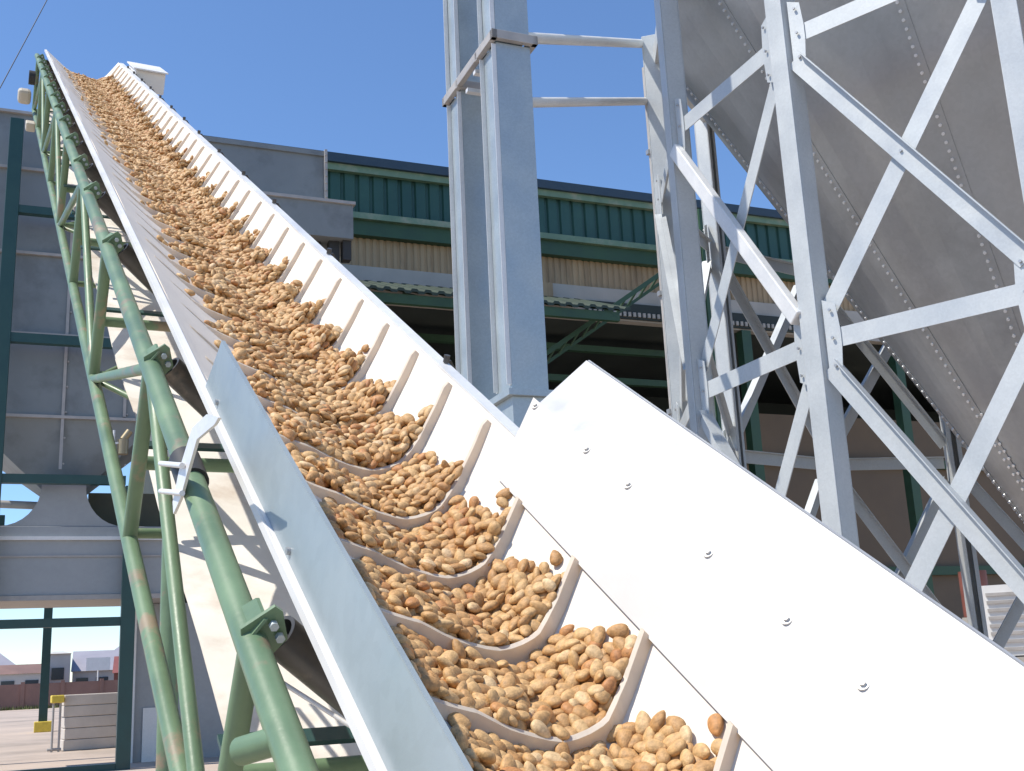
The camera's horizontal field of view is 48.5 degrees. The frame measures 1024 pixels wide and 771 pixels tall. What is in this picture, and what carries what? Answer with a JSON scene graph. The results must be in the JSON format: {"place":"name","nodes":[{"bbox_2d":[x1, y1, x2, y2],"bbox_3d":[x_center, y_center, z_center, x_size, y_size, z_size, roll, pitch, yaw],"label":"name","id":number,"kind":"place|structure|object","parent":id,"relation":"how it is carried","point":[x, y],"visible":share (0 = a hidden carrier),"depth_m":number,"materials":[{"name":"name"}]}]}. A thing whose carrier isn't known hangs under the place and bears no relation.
{"place":"outdoors","nodes":[
{"label":"outdoors","id":0,"kind":"place"},
{"bbox_2d":[0,664,40,684],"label":"house","id":1,"kind":"structure","parent":0,"point":[19,674],"depth_m":93.22,"materials":[{"name":"paint"}]},
{"bbox_2d":[49,651,70,682],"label":"pale house","id":2,"kind":"structure","parent":0,"point":[60,662],"depth_m":97.81,"materials":[{"name":"paint"}]},
{"bbox_2d":[51,668,63,679],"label":"window","id":3,"kind":"structure","parent":2,"relation":"in","point":[57,673],"depth_m":97.54,"materials":[{"name":"black glass"}]},
{"bbox_2d":[0,708,219,770],"bbox_3d":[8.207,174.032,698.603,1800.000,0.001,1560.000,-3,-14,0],"label":"ground","id":4,"kind":"structure","parent":0,"point":[23,746],"depth_m":23.97,"materials":[{"name":"concrete"}]},
{"bbox_2d":[34,608,52,732],"bbox_3d":[-14.848,7.946,36.325,0.520,6.000,0.600,3,-15,-22],"label":"steel post","id":5,"kind":"object","parent":4,"relation":"on","point":[42,724],"visible":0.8,"depth_m":35.89,"materials":[{"name":"metal"}]},
{"bbox_2d":[0,703,90,710],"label":"weeds","id":6,"kind":"object","parent":4,"relation":"on","point":[21,708],"visible":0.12,"depth_m":78.26,"materials":[{"name":"green plant"}]},
{"bbox_2d":[47,695,64,751],"bbox_3d":[-9.698,7.180,24.136,0.290,1.160,0.200,5,-16,-29],"label":"barrier post","id":7,"kind":"object","parent":4,"relation":"on","point":[54,699],"visible":1,"depth_m":24.14,"materials":[{"name":"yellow metal"}]},
{"bbox_2d":[0,678,117,709],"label":"boundary wall","id":8,"kind":"structure","parent":4,"relation":"on","point":[23,694],"depth_m":79.60,"materials":[{"name":"brick"}]},
{"bbox_2d":[60,692,117,750],"bbox_3d":[-8.013,7.403,25.354,3.819,1.152,0.500,5,-16,-29],"label":"concrete block stack","id":9,"kind":"object","parent":4,"relation":"on","point":[85,725],"visible":0.21,"depth_m":24.48,"materials":[{"name":"concrete"}]},
{"bbox_2d":[71,650,118,681],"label":"long shed","id":10,"kind":"structure","parent":4,"relation":"on","point":[80,673],"depth_m":102.80,"materials":[{"name":"paint"}]},
{"bbox_2d":[86,657,109,680],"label":"signboard","id":11,"kind":"object","parent":4,"relation":"on","point":[98,663],"visible":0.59,"depth_m":90.60,"materials":[{"name":"white metal"}]},
{"bbox_2d":[0,108,355,770],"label":"storage bin","id":12,"kind":"object","parent":4,"relation":"on","point":[60,545],"visible":0.59,"depth_m":19.59,"materials":[{"name":"grey metal"}]},
{"bbox_2d":[17,49,1023,770],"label":"belt conveyor","id":13,"kind":"object","parent":4,"relation":"on","point":[777,631],"visible":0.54,"depth_m":2.28,"materials":[{"name":"metal"}]},
{"bbox_2d":[64,67,704,770],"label":"almond heap","id":14,"kind":"object","parent":13,"relation":"on","point":[252,299],"visible":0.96,"depth_m":3.13,"materials":[{"name":"food"}]},
{"bbox_2d":[387,595,402,606],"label":"almond","id":15,"kind":"object","parent":14,"relation":"on","point":[394,600],"visible":0.91,"depth_m":2.23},
{"bbox_2d":[412,614,425,622],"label":"almond","id":16,"kind":"object","parent":14,"relation":"on","point":[417,616],"visible":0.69,"depth_m":2.22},
{"bbox_2d":[405,597,419,608],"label":"almond","id":17,"kind":"object","parent":16,"relation":"on","point":[412,602],"visible":1,"depth_m":2.23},
{"bbox_2d":[432,619,454,628],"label":"almond","id":18,"kind":"object","parent":14,"relation":"on","point":[446,623],"visible":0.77,"depth_m":2.22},
{"bbox_2d":[437,650,458,669],"bbox_3d":[-0.121,0.513,2.115,0.034,0.022,0.048,23,47,36],"label":"almond","id":19,"kind":"object","parent":14,"relation":"on","point":[452,656],"visible":0.65,"depth_m":2.11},
{"bbox_2d":[446,676,460,688],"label":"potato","id":20,"kind":"object","parent":14,"relation":"on","point":[452,682],"visible":0.66,"depth_m":2.02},
{"bbox_2d":[449,665,461,675],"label":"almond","id":21,"kind":"object","parent":14,"relation":"on","point":[456,669],"visible":0.41,"depth_m":2.07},
{"bbox_2d":[436,656,453,668],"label":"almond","id":22,"kind":"object","parent":21,"relation":"on","point":[443,662],"visible":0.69,"depth_m":2.07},
{"bbox_2d":[452,639,465,658],"bbox_3d":[-0.103,0.510,2.197,0.022,0.045,0.032,-31,-20,11],"label":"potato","id":23,"kind":"object","parent":14,"relation":"on","point":[458,648],"visible":0.74,"depth_m":2.19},
{"bbox_2d":[465,646,482,660],"bbox_3d":[-0.073,0.528,2.216,0.022,0.048,0.036,-46,3,1],"label":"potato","id":24,"kind":"object","parent":14,"relation":"on","point":[473,654],"visible":0.58,"depth_m":2.20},
{"bbox_2d":[467,681,482,694],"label":"almond","id":25,"kind":"object","parent":14,"relation":"on","point":[472,686],"visible":0.56,"depth_m":2.04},
{"bbox_2d":[472,692,489,706],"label":"almond","id":26,"kind":"object","parent":14,"relation":"on","point":[479,696],"visible":0.52,"depth_m":2.02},
{"bbox_2d":[474,747,495,763],"bbox_3d":[-0.044,0.586,1.798,0.042,0.020,0.030,11,-42,32],"label":"almond","id":27,"kind":"object","parent":14,"relation":"on","point":[486,756],"visible":0.99,"depth_m":1.79,"materials":[{"name":"food"}]},
{"bbox_2d":[500,674,515,688],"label":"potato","id":28,"kind":"object","parent":14,"relation":"on","point":[509,680],"visible":0.83,"depth_m":2.10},
{"bbox_2d":[500,753,516,769],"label":"almond","id":29,"kind":"object","parent":14,"relation":"on","point":[508,759],"visible":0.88,"depth_m":1.82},
{"bbox_2d":[529,679,542,693],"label":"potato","id":30,"kind":"object","parent":14,"relation":"on","point":[537,686],"visible":0.69,"depth_m":2.15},
{"bbox_2d":[542,678,557,691],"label":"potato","id":31,"kind":"object","parent":14,"relation":"on","point":[548,682],"visible":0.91,"depth_m":2.15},
{"bbox_2d":[545,591,556,601],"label":"almond","id":32,"kind":"object","parent":14,"relation":"on","point":[551,596],"visible":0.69,"depth_m":2.35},
{"bbox_2d":[542,578,555,592],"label":"almond","id":33,"kind":"object","parent":32,"relation":"on","point":[549,585],"visible":1,"depth_m":2.37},
{"bbox_2d":[543,751,567,761],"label":"almond","id":34,"kind":"object","parent":14,"relation":"on","point":[553,756],"visible":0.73,"depth_m":1.94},
{"bbox_2d":[552,708,563,716],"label":"almond","id":35,"kind":"object","parent":14,"relation":"on","point":[556,712],"visible":0.52,"depth_m":2.08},
{"bbox_2d":[542,695,562,707],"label":"almond","id":36,"kind":"object","parent":35,"relation":"on","point":[554,701],"visible":0.79,"depth_m":2.10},
{"bbox_2d":[539,686,554,700],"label":"almond","id":37,"kind":"object","parent":36,"relation":"on","point":[548,691],"visible":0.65,"depth_m":2.13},
{"bbox_2d":[560,689,575,701],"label":"almond","id":38,"kind":"object","parent":36,"relation":"on","point":[566,695],"visible":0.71,"depth_m":2.11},
{"bbox_2d":[554,740,569,753],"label":"almond","id":39,"kind":"object","parent":14,"relation":"on","point":[561,747],"visible":0.66,"depth_m":1.98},
{"bbox_2d":[556,649,569,663],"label":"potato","id":40,"kind":"object","parent":14,"relation":"on","point":[562,657],"visible":0.66,"depth_m":2.22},
{"bbox_2d":[556,713,570,726],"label":"almond","id":41,"kind":"object","parent":14,"relation":"on","point":[562,718],"visible":0.48,"depth_m":2.06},
{"bbox_2d":[561,665,576,679],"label":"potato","id":42,"kind":"object","parent":14,"relation":"on","point":[567,671],"visible":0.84,"depth_m":2.17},
{"bbox_2d":[560,638,579,650],"bbox_3d":[0.116,0.510,2.237,0.047,0.023,0.033,-29,-9,39],"label":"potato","id":43,"kind":"object","parent":14,"relation":"on","point":[568,644],"visible":0.88,"depth_m":2.23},
{"bbox_2d":[568,650,580,669],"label":"potato","id":44,"kind":"object","parent":14,"relation":"on","point":[573,658],"visible":0.84,"depth_m":2.19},
{"bbox_2d":[571,685,580,691],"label":"almond","id":45,"kind":"object","parent":14,"relation":"on","point":[576,688],"visible":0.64,"depth_m":2.13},
{"bbox_2d":[556,683,573,689],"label":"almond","id":46,"kind":"object","parent":45,"relation":"on","point":[565,686],"visible":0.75,"depth_m":2.14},
{"bbox_2d":[564,671,579,685],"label":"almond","id":47,"kind":"object","parent":46,"relation":"on","point":[571,680],"visible":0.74,"depth_m":2.15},
{"bbox_2d":[575,669,590,681],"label":"potato","id":48,"kind":"object","parent":45,"relation":"on","point":[583,675],"visible":0.84,"depth_m":2.14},
{"bbox_2d":[572,705,594,718],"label":"almond","id":49,"kind":"object","parent":14,"relation":"on","point":[581,711],"visible":0.71,"depth_m":2.07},
{"bbox_2d":[579,755,595,764],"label":"almond","id":50,"kind":"object","parent":14,"relation":"on","point":[585,759],"visible":0.48,"depth_m":1.95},
{"bbox_2d":[589,746,605,759],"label":"almond","id":51,"kind":"object","parent":50,"relation":"on","point":[596,752],"visible":0.81,"depth_m":1.97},
{"bbox_2d":[579,682,598,691],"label":"almond","id":52,"kind":"object","parent":14,"relation":"on","point":[584,687],"visible":0.42,"depth_m":2.12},
{"bbox_2d":[589,659,603,677],"bbox_3d":[0.161,0.532,2.134,0.030,0.042,0.020,1,-45,4],"label":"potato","id":53,"kind":"object","parent":52,"relation":"on","point":[596,665],"visible":0.73,"depth_m":2.13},
{"bbox_2d":[584,700,598,712],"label":"almond","id":54,"kind":"object","parent":14,"relation":"on","point":[592,706],"visible":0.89,"depth_m":2.08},
{"bbox_2d":[574,691,589,705],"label":"almond","id":55,"kind":"object","parent":54,"relation":"on","point":[582,698],"visible":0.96,"depth_m":2.10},
{"bbox_2d":[585,644,603,659],"bbox_3d":[0.161,0.516,2.185,0.043,0.030,0.021,32,-27,36],"label":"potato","id":56,"kind":"object","parent":14,"relation":"on","point":[592,651],"visible":0.89,"depth_m":2.18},
{"bbox_2d":[589,759,603,770],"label":"almond","id":57,"kind":"object","parent":14,"relation":"on","point":[595,764],"visible":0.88,"depth_m":1.93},
{"bbox_2d":[598,696,612,711],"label":"almond","id":58,"kind":"object","parent":14,"relation":"on","point":[605,706],"visible":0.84,"depth_m":2.07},
{"bbox_2d":[594,690,610,703],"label":"almond","id":59,"kind":"object","parent":58,"relation":"on","point":[603,697],"visible":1,"depth_m":2.06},
{"bbox_2d":[602,676,615,694],"bbox_3d":[0.178,0.550,2.084,0.026,0.037,0.018,28,-16,10],"label":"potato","id":60,"kind":"object","parent":59,"relation":"on","point":[609,684],"visible":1,"depth_m":2.08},
{"bbox_2d":[599,755,617,770],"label":"almond","id":61,"kind":"object","parent":14,"relation":"on","point":[605,760],"visible":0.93,"depth_m":1.95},
{"bbox_2d":[611,685,617,698],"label":"almond","id":62,"kind":"object","parent":14,"relation":"on","point":[614,693],"visible":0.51,"depth_m":2.09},
{"bbox_2d":[604,665,621,680],"bbox_3d":[0.188,0.534,2.103,0.038,0.027,0.018,17,-6,31],"label":"potato","id":63,"kind":"object","parent":62,"relation":"on","point":[610,671],"visible":0.96,"depth_m":2.10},
{"bbox_2d":[613,758,633,770],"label":"almond","id":64,"kind":"object","parent":14,"relation":"on","point":[621,764],"visible":1,"depth_m":1.94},
{"bbox_2d":[624,634,636,648],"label":"potato","id":65,"kind":"object","parent":14,"relation":"on","point":[630,640],"visible":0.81,"depth_m":2.16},
{"bbox_2d":[632,761,654,770],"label":"almond","id":66,"kind":"object","parent":14,"relation":"on","point":[643,766],"visible":1,"depth_m":1.91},
{"bbox_2d":[641,753,656,766],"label":"almond","id":67,"kind":"object","parent":66,"relation":"on","point":[650,758],"visible":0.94,"depth_m":1.93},
{"bbox_2d":[645,739,666,753],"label":"almond","id":68,"kind":"object","parent":14,"relation":"on","point":[653,746],"visible":0.91,"depth_m":1.95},
{"bbox_2d":[654,763,667,770],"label":"almond","id":69,"kind":"object","parent":14,"relation":"on","point":[661,767],"visible":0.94,"depth_m":1.90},
{"bbox_2d":[655,748,670,763],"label":"almond","id":70,"kind":"object","parent":69,"relation":"on","point":[662,755],"visible":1,"depth_m":1.92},
{"bbox_2d":[667,759,681,770],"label":"almond","id":71,"kind":"object","parent":14,"relation":"on","point":[673,764],"visible":0.91,"depth_m":1.89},
{"bbox_2d":[680,748,694,767],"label":"almond","id":72,"kind":"object","parent":14,"relation":"on","point":[686,756],"visible":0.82,"depth_m":1.89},
{"bbox_2d":[694,760,714,770],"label":"almond","id":73,"kind":"object","parent":14,"relation":"on","point":[706,765],"visible":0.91,"depth_m":1.86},
{"bbox_2d":[419,611,438,622],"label":"almond","id":74,"kind":"object","parent":13,"relation":"on","point":[429,616],"visible":1,"depth_m":2.22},
{"bbox_2d":[442,690,459,703],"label":"almond","id":75,"kind":"object","parent":13,"relation":"on","point":[453,697],"visible":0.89,"depth_m":1.93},
{"bbox_2d":[433,686,449,698],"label":"almond","id":76,"kind":"object","parent":75,"relation":"on","point":[441,692],"visible":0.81,"depth_m":1.92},
{"bbox_2d":[420,675,442,691],"bbox_3d":[-0.137,0.508,1.930,0.043,0.031,0.020,20,-53,-13],"label":"almond","id":77,"kind":"object","parent":76,"relation":"on","point":[431,683],"visible":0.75,"depth_m":1.92,"materials":[{"name":"food"}]},
{"bbox_2d":[450,725,467,738],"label":"almond","id":78,"kind":"object","parent":13,"relation":"on","point":[455,730],"visible":0.61,"depth_m":1.85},
{"bbox_2d":[448,712,470,729],"bbox_3d":[-0.091,0.565,1.910,0.048,0.022,0.034,32,25,31],"label":"almond","id":79,"kind":"object","parent":13,"relation":"on","point":[454,718],"visible":0.73,"depth_m":1.90,"materials":[{"name":"food"}]},
{"bbox_2d":[463,748,479,762],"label":"almond","id":80,"kind":"object","parent":13,"relation":"on","point":[471,753],"visible":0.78,"depth_m":1.79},
{"bbox_2d":[455,732,468,751],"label":"almond","id":81,"kind":"object","parent":80,"relation":"on","point":[461,739],"visible":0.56,"depth_m":1.81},
{"bbox_2d":[478,633,495,646],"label":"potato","id":82,"kind":"object","parent":13,"relation":"on","point":[488,639],"visible":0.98,"depth_m":2.26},
{"bbox_2d":[493,740,505,751],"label":"almond","id":83,"kind":"object","parent":13,"relation":"on","point":[500,745],"visible":0.49,"depth_m":1.91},
{"bbox_2d":[473,729,493,744],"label":"almond","id":84,"kind":"object","parent":83,"relation":"on","point":[483,736],"visible":0.6,"depth_m":1.90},
{"bbox_2d":[494,633,507,645],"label":"almond","id":85,"kind":"object","parent":13,"relation":"on","point":[500,638],"visible":1,"depth_m":2.26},
{"bbox_2d":[508,715,517,726],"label":"almond","id":86,"kind":"object","parent":13,"relation":"on","point":[512,721],"visible":0.67,"depth_m":1.96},
{"bbox_2d":[497,707,510,724],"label":"almond","id":87,"kind":"object","parent":86,"relation":"on","point":[503,714],"visible":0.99,"depth_m":1.96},
{"bbox_2d":[528,619,540,631],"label":"almond","id":88,"kind":"object","parent":13,"relation":"on","point":[534,624],"visible":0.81,"depth_m":2.31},
{"bbox_2d":[533,614,543,621],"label":"almond","id":89,"kind":"object","parent":88,"relation":"on","point":[539,618],"visible":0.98,"depth_m":2.33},
{"bbox_2d":[529,600,547,616],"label":"almond","id":90,"kind":"object","parent":89,"relation":"on","point":[541,608],"visible":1,"depth_m":2.33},
{"bbox_2d":[530,719,550,737],"bbox_3d":[0.051,0.604,1.989,0.022,0.045,0.032,-44,-2,18],"label":"almond","id":91,"kind":"object","parent":13,"relation":"on","point":[539,728],"visible":1,"depth_m":1.98,"materials":[{"name":"food"}]},
{"bbox_2d":[552,724,569,739],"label":"almond","id":92,"kind":"object","parent":13,"relation":"on","point":[561,732],"visible":1,"depth_m":1.99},
{"bbox_2d":[571,719,588,732],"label":"almond","id":93,"kind":"object","parent":13,"relation":"on","point":[579,725],"visible":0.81,"depth_m":2.04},
{"bbox_2d":[606,623,628,638],"bbox_3d":[0.205,0.478,2.205,0.047,0.034,0.022,-7,-25,23],"label":"almond","id":94,"kind":"object","parent":13,"relation":"on","point":[618,630],"visible":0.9,"depth_m":2.20,"materials":[{"name":"food"}]},
{"bbox_2d":[686,743,693,751],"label":"almond","id":95,"kind":"object","parent":13,"relation":"on","point":[689,746],"visible":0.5,"depth_m":1.92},
{"bbox_2d":[679,725,691,742],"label":"almond","id":96,"kind":"object","parent":95,"relation":"on","point":[685,731],"visible":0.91,"depth_m":1.94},
{"bbox_2d":[707,713,723,735],"bbox_3d":[0.345,0.575,1.922,0.031,0.043,0.020,-31,-57,22],"label":"almond","id":97,"kind":"object","parent":13,"relation":"on","point":[715,723],"visible":1,"depth_m":1.92,"materials":[{"name":"food"}]},
{"bbox_2d":[711,738,721,755],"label":"almond","id":98,"kind":"object","parent":13,"relation":"on","point":[715,745],"visible":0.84,"depth_m":1.89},
{"bbox_2d":[442,0,647,427],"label":"bucket elevator","id":99,"kind":"object","parent":4,"relation":"on","point":[500,339],"visible":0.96,"depth_m":10.64,"materials":[{"name":"metal"}]},
{"bbox_2d":[143,135,1023,656],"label":"industrial shed","id":100,"kind":"structure","parent":4,"relation":"on","point":[601,289],"depth_m":31.50,"materials":[{"name":"green metal"}]},
{"bbox_2d":[641,0,1023,648],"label":"hopper silo","id":101,"kind":"object","parent":4,"relation":"on","point":[875,148],"visible":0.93,"depth_m":11.44,"materials":[{"name":"metal"}]},
{"bbox_2d":[958,570,987,627],"bbox_3d":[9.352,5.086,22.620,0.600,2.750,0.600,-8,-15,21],"label":"red drum","id":102,"kind":"object","parent":4,"relation":"on","point":[983,577],"visible":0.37,"depth_m":22.74,"materials":[{"name":"metal"}]},
{"bbox_2d":[981,584,1023,662],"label":"louvered cabinet","id":103,"kind":"object","parent":4,"relation":"on","point":[998,600],"visible":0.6,"depth_m":22.22,"materials":[{"name":"white metal"}]},
{"bbox_2d":[0,0,775,681],"label":"sky","id":104,"kind":"structure","parent":0,"point":[367,78],"materials":[{"name":"blue"}]},
{"label":"almond","id":105,"kind":"object","parent":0,"visible":0},
{"bbox_2d":[612,657,628,677],"bbox_3d":[0.203,0.526,2.119,0.032,0.046,0.021,34,-7,20],"label":"potato","id":106,"kind":"object","parent":105,"relation":"on","point":[621,665],"visible":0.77,"depth_m":2.11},
{"label":"almond","id":107,"kind":"object","parent":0,"visible":0},
{"bbox_2d":[497,697,509,706],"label":"almond","id":108,"kind":"object","parent":107,"relation":"on","point":[504,700],"visible":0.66,"depth_m":2.01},
{"bbox_2d":[487,689,498,704],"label":"almond","id":109,"kind":"object","parent":108,"relation":"on","point":[492,695],"visible":0.65,"depth_m":2.01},
{"label":"almond","id":110,"kind":"object","parent":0,"visible":0},
{"bbox_2d":[504,686,523,700],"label":"almond","id":111,"kind":"object","parent":110,"relation":"on","point":[514,693],"visible":0.68,"depth_m":2.08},
{"label":"almond","id":112,"kind":"object","parent":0,"visible":0},
{"bbox_2d":[532,710,550,724],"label":"almond","id":113,"kind":"object","parent":112,"relation":"on","point":[544,716],"visible":0.65,"depth_m":2.02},
{"label":"almond","id":114,"kind":"object","parent":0,"visible":0},
{"bbox_2d":[587,684,604,696],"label":"almond","id":115,"kind":"object","parent":114,"relation":"on","point":[592,690],"visible":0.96,"depth_m":2.08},
{"label":"almond","id":116,"kind":"object","parent":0,"visible":0},
{"bbox_2d":[457,626,470,638],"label":"almond","id":117,"kind":"object","parent":116,"relation":"on","point":[463,632],"visible":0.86,"depth_m":2.23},
{"label":"almond","id":118,"kind":"object","parent":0,"visible":0},
{"bbox_2d":[519,624,531,636],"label":"almond","id":119,"kind":"object","parent":118,"relation":"on","point":[525,630],"visible":1,"depth_m":2.29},
{"label":"almond","id":120,"kind":"object","parent":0,"visible":0},
{"bbox_2d":[694,756,702,763],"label":"almond","id":121,"kind":"object","parent":120,"relation":"on","point":[697,759],"visible":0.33,"depth_m":1.89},
{"bbox_2d":[692,743,710,759],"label":"almond","id":122,"kind":"object","parent":121,"relation":"on","point":[701,751],"visible":0.92,"depth_m":1.90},
{"label":"almond","id":123,"kind":"object","parent":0,"visible":0},
{"bbox_2d":[522,752,536,766],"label":"almond","id":124,"kind":"object","parent":123,"relation":"on","point":[527,756],"visible":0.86,"depth_m":1.89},
{"label":"almond","id":125,"kind":"object","parent":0,"visible":0},
{"bbox_2d":[667,738,685,756],"bbox_3d":[0.277,0.616,1.926,0.044,0.020,0.031,-41,9,16],"label":"almond","id":126,"kind":"object","parent":125,"relation":"on","point":[676,748],"visible":1,"depth_m":1.92,"materials":[{"name":"food"}]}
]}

